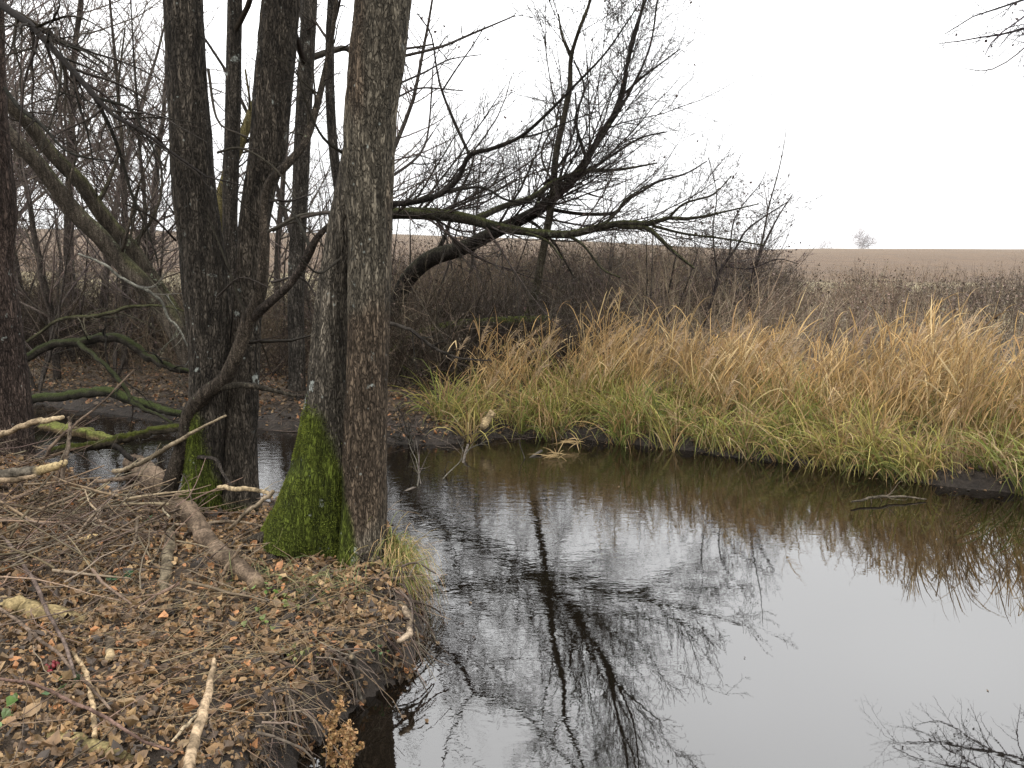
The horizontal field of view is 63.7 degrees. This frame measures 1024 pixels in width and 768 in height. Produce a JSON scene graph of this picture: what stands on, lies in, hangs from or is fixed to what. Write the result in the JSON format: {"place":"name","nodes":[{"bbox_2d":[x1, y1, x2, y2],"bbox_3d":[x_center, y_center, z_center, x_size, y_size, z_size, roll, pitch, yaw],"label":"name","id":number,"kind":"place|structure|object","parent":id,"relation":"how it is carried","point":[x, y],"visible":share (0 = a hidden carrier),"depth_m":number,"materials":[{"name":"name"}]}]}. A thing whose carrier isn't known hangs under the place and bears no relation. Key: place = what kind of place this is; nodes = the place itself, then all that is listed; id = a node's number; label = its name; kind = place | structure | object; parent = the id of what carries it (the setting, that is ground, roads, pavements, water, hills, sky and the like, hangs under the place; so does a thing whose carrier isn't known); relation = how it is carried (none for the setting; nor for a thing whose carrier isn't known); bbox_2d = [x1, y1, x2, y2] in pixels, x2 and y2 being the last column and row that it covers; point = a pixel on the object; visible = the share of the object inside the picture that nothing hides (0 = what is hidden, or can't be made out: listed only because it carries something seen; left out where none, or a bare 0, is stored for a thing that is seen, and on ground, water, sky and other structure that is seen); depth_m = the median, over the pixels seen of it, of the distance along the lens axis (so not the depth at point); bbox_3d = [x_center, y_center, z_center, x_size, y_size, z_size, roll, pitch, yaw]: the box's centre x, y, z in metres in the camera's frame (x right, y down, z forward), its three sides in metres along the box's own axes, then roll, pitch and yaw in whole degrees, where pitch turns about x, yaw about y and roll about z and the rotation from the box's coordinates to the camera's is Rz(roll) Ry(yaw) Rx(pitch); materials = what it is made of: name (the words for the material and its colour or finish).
{"place":"outdoors","nodes":[
{"label":"outdoors","id":0,"kind":"place"},
{"bbox_2d":[390,321,496,375],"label":"fallen branch","id":1,"kind":"object","parent":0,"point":[417,335],"visible":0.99,"depth_m":9.61,"materials":[{"name":"brown wood"}]},
{"bbox_2d":[0,228,1023,767],"bbox_3d":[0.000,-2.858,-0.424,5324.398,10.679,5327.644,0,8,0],"label":"ground","id":2,"kind":"structure","parent":0,"point":[986,260],"depth_m":8.40,"materials":[{"name":"soil"}]},
{"bbox_2d":[0,693,17,726],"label":"ground ivy","id":3,"kind":"object","parent":2,"relation":"on","point":[6,712],"visible":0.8,"depth_m":3.18,"materials":[{"name":"green plant"}]},
{"bbox_2d":[4,0,80,268],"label":"bare tree","id":4,"kind":"object","parent":2,"relation":"on","point":[31,13],"visible":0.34,"depth_m":12.87,"materials":[{"name":"brown plant"}]},
{"bbox_2d":[4,0,122,349],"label":"bare tree","id":5,"kind":"object","parent":2,"relation":"on","point":[38,149],"visible":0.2,"depth_m":14.65,"materials":[{"name":"brown plant"}]},
{"bbox_2d":[7,52,141,314],"bbox_3d":[-8.787,-3.146,14.592,4.142,5.332,3.308,0,8,0],"label":"shrub","id":6,"kind":"object","parent":2,"relation":"on","point":[50,232],"visible":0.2,"depth_m":14.79,"materials":[{"name":"brown plant"}]},
{"bbox_2d":[14,134,152,390],"bbox_3d":[-6.856,-1.711,12.044,2.853,3.787,2.582,6,10,35],"label":"shrub","id":7,"kind":"object","parent":2,"relation":"on","point":[49,353],"visible":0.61,"depth_m":12.05,"materials":[{"name":"brown plant"}]},
{"bbox_2d":[5,0,162,232],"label":"bare tree","id":8,"kind":"object","parent":2,"relation":"on","point":[39,107],"visible":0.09,"depth_m":17.44,"materials":[{"name":"brown plant"}]},
{"bbox_2d":[5,0,171,379],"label":"bare tree","id":9,"kind":"object","parent":2,"relation":"on","point":[42,278],"visible":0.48,"depth_m":12.24,"materials":[{"name":"brown plant"}]},
{"bbox_2d":[14,88,164,362],"bbox_3d":[-7.575,-2.389,13.353,3.718,4.247,3.430,0,8,0],"label":"shrub","id":10,"kind":"object","parent":2,"relation":"on","point":[73,312],"visible":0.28,"depth_m":13.52,"materials":[{"name":"brown plant"}]},
{"bbox_2d":[45,730,134,764],"bbox_3d":[-1.568,1.344,3.044,0.422,0.098,0.081,2,9,16],"label":"log","id":11,"kind":"object","parent":2,"relation":"on","point":[89,742],"visible":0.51,"depth_m":3.02,"materials":[{"name":"brown wood"}]},
{"bbox_2d":[7,28,185,326],"bbox_3d":[-5.517,-2.273,10.470,2.863,4.440,0.691,-5,10,-32],"label":"leaning tree","id":12,"kind":"object","parent":2,"relation":"on","point":[106,219],"visible":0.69,"depth_m":10.57,"materials":[{"name":"brown plant"}]},
{"bbox_2d":[9,85,188,373],"bbox_3d":[-5.283,-2.008,9.915,2.825,3.855,1.058,-2,9,-13],"label":"leaning tree","id":13,"kind":"object","parent":2,"relation":"on","point":[123,264],"visible":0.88,"depth_m":9.87,"materials":[{"name":"brown plant"}]},
{"bbox_2d":[32,386,181,416],"bbox_3d":[-5.087,0.200,10.395,2.580,0.329,0.219,3,9,18],"label":"fallen log","id":14,"kind":"object","parent":2,"relation":"on","point":[102,391],"visible":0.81,"depth_m":10.41,"materials":[{"name":"green wood"}]},
{"bbox_2d":[26,315,188,373],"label":"arched branch","id":15,"kind":"object","parent":2,"relation":"on","point":[128,342],"visible":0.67,"depth_m":8.65,"materials":[{"name":"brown wood"}]},
{"bbox_2d":[26,280,183,347],"bbox_3d":[-4.431,-0.768,9.114,2.133,0.760,0.712,0,8,0],"label":"branch stick","id":16,"kind":"object","parent":15,"relation":"on","point":[88,316],"visible":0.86,"depth_m":9.18,"materials":[{"name":"brown wood"}]},
{"bbox_2d":[77,340,180,431],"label":"arched branch","id":17,"kind":"object","parent":15,"relation":"hanging from","point":[94,355],"visible":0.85,"depth_m":8.28,"materials":[{"name":"brown wood"}]},
{"bbox_2d":[78,253,187,394],"bbox_3d":[-3.761,-0.410,8.437,1.417,1.843,0.631,0,8,0],"label":"branch stick","id":18,"kind":"object","parent":15,"relation":"on","point":[145,288],"visible":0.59,"depth_m":8.49,"materials":[{"name":"brown wood"}]},
{"bbox_2d":[4,0,219,328],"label":"bare tree","id":19,"kind":"object","parent":2,"relation":"on","point":[77,24],"visible":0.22,"depth_m":16.25,"materials":[{"name":"brown plant"}]},
{"bbox_2d":[51,180,178,382],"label":"shrub","id":20,"kind":"object","parent":2,"relation":"on","point":[115,354],"visible":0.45,"depth_m":12.25,"materials":[{"name":"brown plant"}]},
{"bbox_2d":[8,0,222,367],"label":"bare tree","id":21,"kind":"object","parent":2,"relation":"on","point":[124,193],"visible":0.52,"depth_m":12.02,"materials":[{"name":"brown plant"}]},
{"bbox_2d":[17,36,215,353],"bbox_3d":[-6.415,-2.871,13.852,2.972,5.096,4.023,0,8,0],"label":"shrub","id":22,"kind":"object","parent":2,"relation":"on","point":[158,263],"visible":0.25,"depth_m":13.54,"materials":[{"name":"brown plant"}]},
{"bbox_2d":[0,0,245,460],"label":"alder tree","id":23,"kind":"object","parent":2,"relation":"on","point":[16,404],"visible":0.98,"depth_m":5.80,"materials":[{"name":"brown plant"}]},
{"bbox_2d":[12,0,238,360],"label":"bare tree","id":24,"kind":"object","parent":2,"relation":"on","point":[110,159],"visible":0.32,"depth_m":14.03,"materials":[{"name":"brown plant"}]},
{"bbox_2d":[47,0,221,368],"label":"bare tree","id":25,"kind":"object","parent":2,"relation":"on","point":[145,246],"visible":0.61,"depth_m":11.83,"materials":[{"name":"brown plant"}]},
{"bbox_2d":[0,405,314,647],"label":"brushwood","id":26,"kind":"object","parent":2,"relation":"on","point":[26,518],"visible":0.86,"depth_m":4.93,"materials":[{"name":"brown plant"}]},
{"bbox_2d":[0,474,36,482],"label":"branch stick","id":27,"kind":"object","parent":26,"relation":"on","point":[17,479],"visible":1,"depth_m":5.17,"materials":[{"name":"brown wood"}]},
{"bbox_2d":[0,415,64,437],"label":"branch stick","id":28,"kind":"object","parent":26,"relation":"on","point":[27,424],"visible":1,"depth_m":5.47,"materials":[{"name":"brown wood"}]},
{"bbox_2d":[0,459,67,477],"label":"log","id":29,"kind":"object","parent":26,"relation":"on","point":[31,470],"visible":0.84,"depth_m":5.28,"materials":[{"name":"brown wood"}]},
{"bbox_2d":[60,416,71,482],"bbox_3d":[-3.178,0.466,5.880,0.066,0.461,0.138,0,8,0],"label":"branch stick","id":30,"kind":"object","parent":26,"relation":"in","point":[62,473],"visible":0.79,"depth_m":5.87,"materials":[{"name":"brown wood"}]},
{"bbox_2d":[45,370,133,456],"bbox_3d":[-3.158,0.230,6.221,0.661,0.607,0.206,-6,11,-37],"label":"branch stick","id":31,"kind":"object","parent":26,"relation":"on","point":[55,442],"visible":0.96,"depth_m":6.21,"materials":[{"name":"brown wood"}]},
{"bbox_2d":[50,423,178,459],"bbox_3d":[-3.440,0.516,7.230,1.152,0.274,0.218,-2,9,-15],"label":"fallen log","id":32,"kind":"object","parent":26,"relation":"on","point":[129,436],"visible":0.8,"depth_m":7.22,"materials":[{"name":"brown wood"}]},
{"bbox_2d":[96,472,142,482],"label":"branch stick","id":33,"kind":"object","parent":26,"relation":"on","point":[117,479],"visible":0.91,"depth_m":5.90,"materials":[{"name":"brown wood"}]},
{"bbox_2d":[111,415,226,473],"bbox_3d":[-2.418,0.432,5.766,1.149,0.534,0.049,4,9,27],"label":"branch stick","id":34,"kind":"object","parent":26,"relation":"on","point":[156,454],"visible":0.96,"depth_m":5.78,"materials":[{"name":"brown wood"}]},
{"bbox_2d":[157,526,175,593],"bbox_3d":[-2.024,0.997,4.855,0.078,0.107,1.090,-3,9,-19],"label":"log","id":35,"kind":"object","parent":2,"relation":"on","point":[164,574],"visible":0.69,"depth_m":4.68,"materials":[{"name":"brown wood"}]},
{"bbox_2d":[37,0,321,341],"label":"bare tree","id":36,"kind":"object","parent":2,"relation":"on","point":[163,128],"visible":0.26,"depth_m":15.71,"materials":[{"name":"brown plant"}]},
{"bbox_2d":[122,454,263,591],"bbox_3d":[-2.587,0.890,6.180,0.249,0.442,4.376,-5,10,-32],"label":"fallen log","id":37,"kind":"object","parent":2,"relation":"on","point":[203,533],"visible":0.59,"depth_m":4.98,"materials":[{"name":"brown wood"}]},
{"bbox_2d":[116,510,262,525],"bbox_3d":[-2.143,0.896,5.387,1.403,0.082,0.296,3,9,18],"label":"branch stick","id":38,"kind":"object","parent":37,"relation":"on","point":[218,521],"visible":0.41,"depth_m":5.32,"materials":[{"name":"brown wood"}]},
{"bbox_2d":[93,0,303,514],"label":"alder tree","id":39,"kind":"object","parent":2,"relation":"on","point":[231,437],"visible":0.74,"depth_m":5.51,"materials":[{"name":"brown plant"}]},
{"bbox_2d":[1,525,417,735],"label":"straw","id":40,"kind":"object","parent":2,"relation":"on","point":[160,643],"visible":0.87,"depth_m":3.80,"materials":[{"name":"brown plant"}]},
{"bbox_2d":[146,36,297,229],"bbox_3d":[-3.983,-3.136,12.316,2.670,6.621,1.307,-1,9,-8],"label":"leaning tree","id":41,"kind":"object","parent":2,"relation":"on","point":[245,127],"visible":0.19,"depth_m":12.03,"materials":[{"name":"brown plant"}]},
{"bbox_2d":[0,448,450,767],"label":"leaf litter","id":42,"kind":"object","parent":2,"relation":"on","point":[212,751],"visible":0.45,"depth_m":3.85,"materials":[{"name":"brown plant"}]},
{"bbox_2d":[0,533,76,678],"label":"branch stick","id":43,"kind":"object","parent":42,"relation":"on","point":[45,607],"visible":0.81,"depth_m":3.94,"materials":[{"name":"brown wood"}]},
{"bbox_2d":[0,595,88,623],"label":"split log","id":44,"kind":"object","parent":42,"relation":"on","point":[18,603],"visible":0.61,"depth_m":4.04,"materials":[{"name":"brown wood"}]},
{"bbox_2d":[0,607,110,710],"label":"branch stick","id":45,"kind":"object","parent":42,"relation":"on","point":[58,653],"visible":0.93,"depth_m":3.60,"materials":[{"name":"brown wood"}]},
{"bbox_2d":[72,651,97,737],"bbox_3d":[-1.741,1.253,3.380,0.051,0.054,0.752,-5,10,-33],"label":"branch stick","id":46,"kind":"object","parent":42,"relation":"on","point":[86,673],"visible":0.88,"depth_m":3.32,"materials":[{"name":"brown wood"}]},
{"bbox_2d":[0,678,174,752],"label":"branch stick","id":47,"kind":"object","parent":42,"relation":"on","point":[95,712],"visible":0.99,"depth_m":3.15,"materials":[{"name":"brown wood"}]},
{"bbox_2d":[105,635,114,661],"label":"branch stick","id":48,"kind":"object","parent":42,"relation":"on","point":[109,652],"visible":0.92,"depth_m":3.65,"materials":[{"name":"brown wood"}]},
{"bbox_2d":[183,657,216,767],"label":"branch stick","id":49,"kind":"object","parent":42,"relation":"on","point":[193,745],"visible":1,"depth_m":2.94,"materials":[{"name":"brown wood"}]},
{"bbox_2d":[217,484,271,494],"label":"branch stick","id":50,"kind":"object","parent":42,"relation":"on","point":[241,488],"visible":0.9,"depth_m":5.45,"materials":[{"name":"brown wood"}]},
{"bbox_2d":[226,489,274,530],"bbox_3d":[-1.667,0.808,5.199,0.373,0.310,0.083,3,9,17],"label":"branch stick","id":51,"kind":"object","parent":42,"relation":"on","point":[256,505],"visible":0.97,"depth_m":5.16,"materials":[{"name":"brown wood"}]},
{"bbox_2d":[119,0,342,322],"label":"bare tree","id":52,"kind":"object","parent":2,"relation":"on","point":[244,107],"visible":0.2,"depth_m":13.13,"materials":[{"name":"brown plant"}]},
{"bbox_2d":[222,0,252,331],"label":"alder tree","id":53,"kind":"object","parent":2,"relation":"on","point":[236,15],"visible":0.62,"depth_m":9.79,"materials":[{"name":"brown plant"}]},
{"bbox_2d":[15,226,477,403],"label":"undergrowth","id":54,"kind":"object","parent":2,"relation":"on","point":[268,327],"visible":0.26,"depth_m":13.44,"materials":[{"name":"brown plant"}]},
{"bbox_2d":[158,0,346,498],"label":"sapling","id":55,"kind":"object","parent":2,"relation":"on","point":[257,308],"visible":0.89,"depth_m":5.36,"materials":[{"name":"brown plant"}]},
{"bbox_2d":[212,0,351,349],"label":"bare tree","id":56,"kind":"object","parent":2,"relation":"on","point":[282,233],"visible":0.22,"depth_m":14.79,"materials":[{"name":"brown plant"}]},
{"bbox_2d":[266,151,331,365],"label":"shrub","id":57,"kind":"object","parent":2,"relation":"on","point":[309,280],"visible":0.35,"depth_m":13.09,"materials":[{"name":"brown plant"}]},
{"bbox_2d":[264,177,333,331],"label":"shrub","id":58,"kind":"object","parent":2,"relation":"on","point":[309,307],"visible":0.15,"depth_m":11.99,"materials":[{"name":"brown plant"}]},
{"bbox_2d":[214,554,391,611],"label":"grass wisps","id":59,"kind":"object","parent":2,"relation":"on","point":[290,579],"depth_m":4.52,"materials":[{"name":"brown plant"}]},
{"bbox_2d":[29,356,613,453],"bbox_3d":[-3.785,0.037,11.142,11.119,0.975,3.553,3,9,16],"label":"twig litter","id":60,"kind":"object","parent":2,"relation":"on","point":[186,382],"visible":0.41,"depth_m":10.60,"materials":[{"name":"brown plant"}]},
{"bbox_2d":[299,0,352,189],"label":"alder tree","id":61,"kind":"object","parent":2,"relation":"on","point":[331,120],"visible":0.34,"depth_m":9.60,"materials":[{"name":"brown plant"}]},
{"bbox_2d":[300,0,712,244],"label":"leaning tree","id":62,"kind":"object","parent":61,"relation":"attached to","point":[448,189],"visible":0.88,"depth_m":9.12,"materials":[{"name":"brown plant"}]},
{"bbox_2d":[317,695,351,767],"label":"dock stalk","id":63,"kind":"object","parent":2,"relation":"on","point":[332,739],"visible":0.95,"depth_m":3.28,"materials":[{"name":"brown plant"}]},
{"bbox_2d":[229,540,450,767],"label":"bank roots","id":64,"kind":"object","parent":2,"relation":"hanging from","point":[412,611],"visible":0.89,"depth_m":3.72,"materials":[{"name":"brown plant"}]},
{"bbox_2d":[396,605,412,642],"bbox_3d":[-0.513,1.169,4.010,0.078,0.083,0.282,0,8,0],"label":"bare root","id":65,"kind":"object","parent":64,"relation":"attached to","point":[408,633],"visible":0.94,"depth_m":3.98,"materials":[{"name":"brown wood"}]},
{"bbox_2d":[336,722,364,767],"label":"dock stalk","id":66,"kind":"object","parent":2,"relation":"on","point":[349,739],"visible":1,"depth_m":3.19,"materials":[{"name":"brown plant"}]},
{"bbox_2d":[280,132,425,314],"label":"shrub","id":67,"kind":"object","parent":2,"relation":"on","point":[325,184],"visible":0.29,"depth_m":12.95,"materials":[{"name":"brown plant"}]},
{"bbox_2d":[348,653,362,699],"bbox_3d":[-0.701,1.309,3.685,0.042,0.271,0.122,0,8,0],"label":"bare root","id":68,"kind":"object","parent":2,"relation":"hanging from","point":[352,658],"visible":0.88,"depth_m":3.71,"materials":[{"name":"brown wood"}]},
{"bbox_2d":[288,0,441,400],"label":"alder tree","id":69,"kind":"object","parent":2,"relation":"on","point":[300,187],"visible":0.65,"depth_m":10.32,"materials":[{"name":"brown plant"}]},
{"bbox_2d":[230,0,524,572],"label":"alder tree","id":70,"kind":"object","parent":2,"relation":"on","point":[332,498],"visible":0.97,"depth_m":4.83,"materials":[{"name":"brown plant"}]},
{"bbox_2d":[342,510,447,613],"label":"sedge tussock","id":71,"kind":"object","parent":2,"relation":"on","point":[398,547],"visible":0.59,"depth_m":4.87,"materials":[{"name":"green plant"}]},
{"bbox_2d":[335,0,486,222],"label":"bare tree","id":72,"kind":"object","parent":2,"relation":"on","point":[406,117],"visible":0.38,"depth_m":16.77,"materials":[{"name":"brown plant"}]},
{"bbox_2d":[391,132,494,322],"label":"shrub","id":73,"kind":"object","parent":2,"relation":"on","point":[409,255],"visible":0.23,"depth_m":13.63,"materials":[{"name":"brown plant"}]},
{"bbox_2d":[405,92,532,301],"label":"shrub","id":74,"kind":"object","parent":2,"relation":"on","point":[471,263],"visible":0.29,"depth_m":14.86,"materials":[{"name":"brown plant"}]},
{"bbox_2d":[421,130,582,300],"bbox_3d":[0.144,-2.757,15.586,3.116,3.818,2.957,5,10,31],"label":"shrub","id":75,"kind":"object","parent":2,"relation":"on","point":[500,237],"visible":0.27,"depth_m":15.41,"materials":[{"name":"brown plant"}]},
{"bbox_2d":[388,254,662,395],"bbox_3d":[-0.349,-1.014,12.547,5.209,2.253,6.212,0,8,0],"label":"thicket","id":76,"kind":"object","parent":2,"relation":"on","point":[430,352],"visible":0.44,"depth_m":11.35,"materials":[{"name":"brown plant"}]},
{"bbox_2d":[28,356,1023,483],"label":"leaf litter","id":77,"kind":"object","parent":2,"relation":"on","point":[141,385],"visible":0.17,"depth_m":11.31,"materials":[{"name":"brown plant"}]},
{"bbox_2d":[389,0,664,376],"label":"fallen tree","id":78,"kind":"object","parent":2,"relation":"on","point":[543,254],"visible":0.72,"depth_m":11.22,"materials":[{"name":"brown plant"}]},
{"bbox_2d":[393,53,822,337],"bbox_3d":[0.635,-2.131,10.648,5.876,4.110,2.964,0,8,0],"label":"leaning tree","id":79,"kind":"object","parent":78,"relation":"attached to","point":[479,220],"visible":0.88,"depth_m":10.64,"materials":[{"name":"brown plant"}]},
{"bbox_2d":[306,210,830,341],"bbox_3d":[2.242,-2.600,18.950,12.814,2.942,12.306,0,8,0],"label":"thicket","id":80,"kind":"object","parent":2,"relation":"on","point":[628,269],"visible":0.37,"depth_m":15.90,"materials":[{"name":"brown plant"}]},
{"bbox_2d":[261,192,887,402],"bbox_3d":[1.240,-1.336,12.879,9.940,3.312,7.546,0,8,0],"label":"bramble","id":81,"kind":"object","parent":2,"relation":"on","point":[726,326],"visible":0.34,"depth_m":11.98,"materials":[{"name":"brown plant"}]},
{"bbox_2d":[390,0,780,343],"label":"leaning tree","id":82,"kind":"object","parent":2,"relation":"on","point":[422,265],"visible":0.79,"depth_m":11.22,"materials":[{"name":"brown plant"}]},
{"bbox_2d":[528,171,656,321],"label":"shrub","id":83,"kind":"object","parent":2,"relation":"on","point":[610,262],"visible":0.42,"depth_m":14.68,"materials":[{"name":"brown plant"}]},
{"bbox_2d":[593,202,723,349],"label":"shrub","id":84,"kind":"object","parent":2,"relation":"on","point":[671,288],"visible":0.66,"depth_m":13.14,"materials":[{"name":"brown plant"}]},
{"bbox_2d":[433,285,1023,465],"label":"reeds","id":85,"kind":"object","parent":2,"relation":"on","point":[937,361],"visible":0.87,"depth_m":8.91,"materials":[{"name":"beige plant"}]},
{"bbox_2d":[683,149,806,343],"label":"leaning shrub","id":86,"kind":"object","parent":2,"relation":"on","point":[752,268],"visible":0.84,"depth_m":12.27,"materials":[{"name":"brown plant"}]},
{"bbox_2d":[690,113,817,325],"bbox_3d":[3.822,-2.374,13.065,2.010,4.060,1.455,3,9,21],"label":"young birch","id":87,"kind":"object","parent":2,"relation":"on","point":[780,231],"visible":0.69,"depth_m":13.00,"materials":[{"name":"brown plant"}]},
{"bbox_2d":[701,354,1023,479],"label":"dry grass","id":88,"kind":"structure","parent":2,"relation":"on","point":[958,454],"depth_m":7.62,"materials":[{"name":"plant"}]},
{"bbox_2d":[846,224,880,248],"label":"bare tree","id":89,"kind":"object","parent":2,"relation":"on","point":[866,241],"visible":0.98,"depth_m":255.82,"materials":[{"name":"grey plant"}]},
{"bbox_2d":[717,257,1023,302],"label":"field weeds","id":90,"kind":"object","parent":2,"relation":"on","point":[913,272],"visible":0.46,"depth_m":34.02,"materials":[{"name":"brown plant"}]},
{"bbox_2d":[718,257,1023,379],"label":"dead weeds","id":91,"kind":"object","parent":2,"relation":"on","point":[893,296],"visible":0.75,"depth_m":13.69,"materials":[{"name":"brown plant"}]},
{"bbox_2d":[895,0,1023,96],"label":"alder tree","id":92,"kind":"object","parent":2,"relation":"on","point":[1019,29],"visible":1,"depth_m":10.37,"materials":[{"name":"brown plant"}]},
{"bbox_2d":[5,0,1023,249],"label":"sky","id":93,"kind":"structure","parent":0,"point":[936,165],"materials":[{"name":"white"}]},
{"bbox_2d":[33,403,1023,767],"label":"water","id":94,"kind":"structure","parent":0,"point":[633,607],"depth_m":4.77,"materials":[{"name":"black liquid"}]},
{"bbox_2d":[37,421,123,444],"bbox_3d":[-4.111,0.457,7.848,1.071,0.164,0.136,3,9,22],"label":"fallen log","id":95,"kind":"object","parent":94,"relation":"in","point":[81,432],"visible":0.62,"depth_m":7.80,"materials":[{"name":"brown wood"}]},
{"bbox_2d":[387,400,483,473],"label":"fallen branch","id":96,"kind":"object","parent":94,"relation":"in","point":[408,435],"visible":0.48,"depth_m":8.72,"materials":[{"name":"brown wood"}]},
{"bbox_2d":[401,431,491,490],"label":"fallen branch","id":97,"kind":"object","parent":94,"relation":"in","point":[463,458],"visible":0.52,"depth_m":7.77,"materials":[{"name":"grey wood"}]},
{"bbox_2d":[132,419,1016,761],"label":"floating leaves","id":98,"kind":"object","parent":94,"relation":"on","point":[474,637],"visible":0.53,"depth_m":6.34,"materials":[{"name":"brown plant"}]},
{"bbox_2d":[391,336,1023,495],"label":"sedge","id":99,"kind":"object","parent":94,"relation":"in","point":[627,418],"visible":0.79,"depth_m":8.75,"materials":[{"name":"green plant"}]},
{"bbox_2d":[851,484,926,502],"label":"fallen branch","id":100,"kind":"object","parent":94,"relation":"in","point":[877,496],"visible":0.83,"depth_m":6.93,"materials":[{"name":"brown wood"}]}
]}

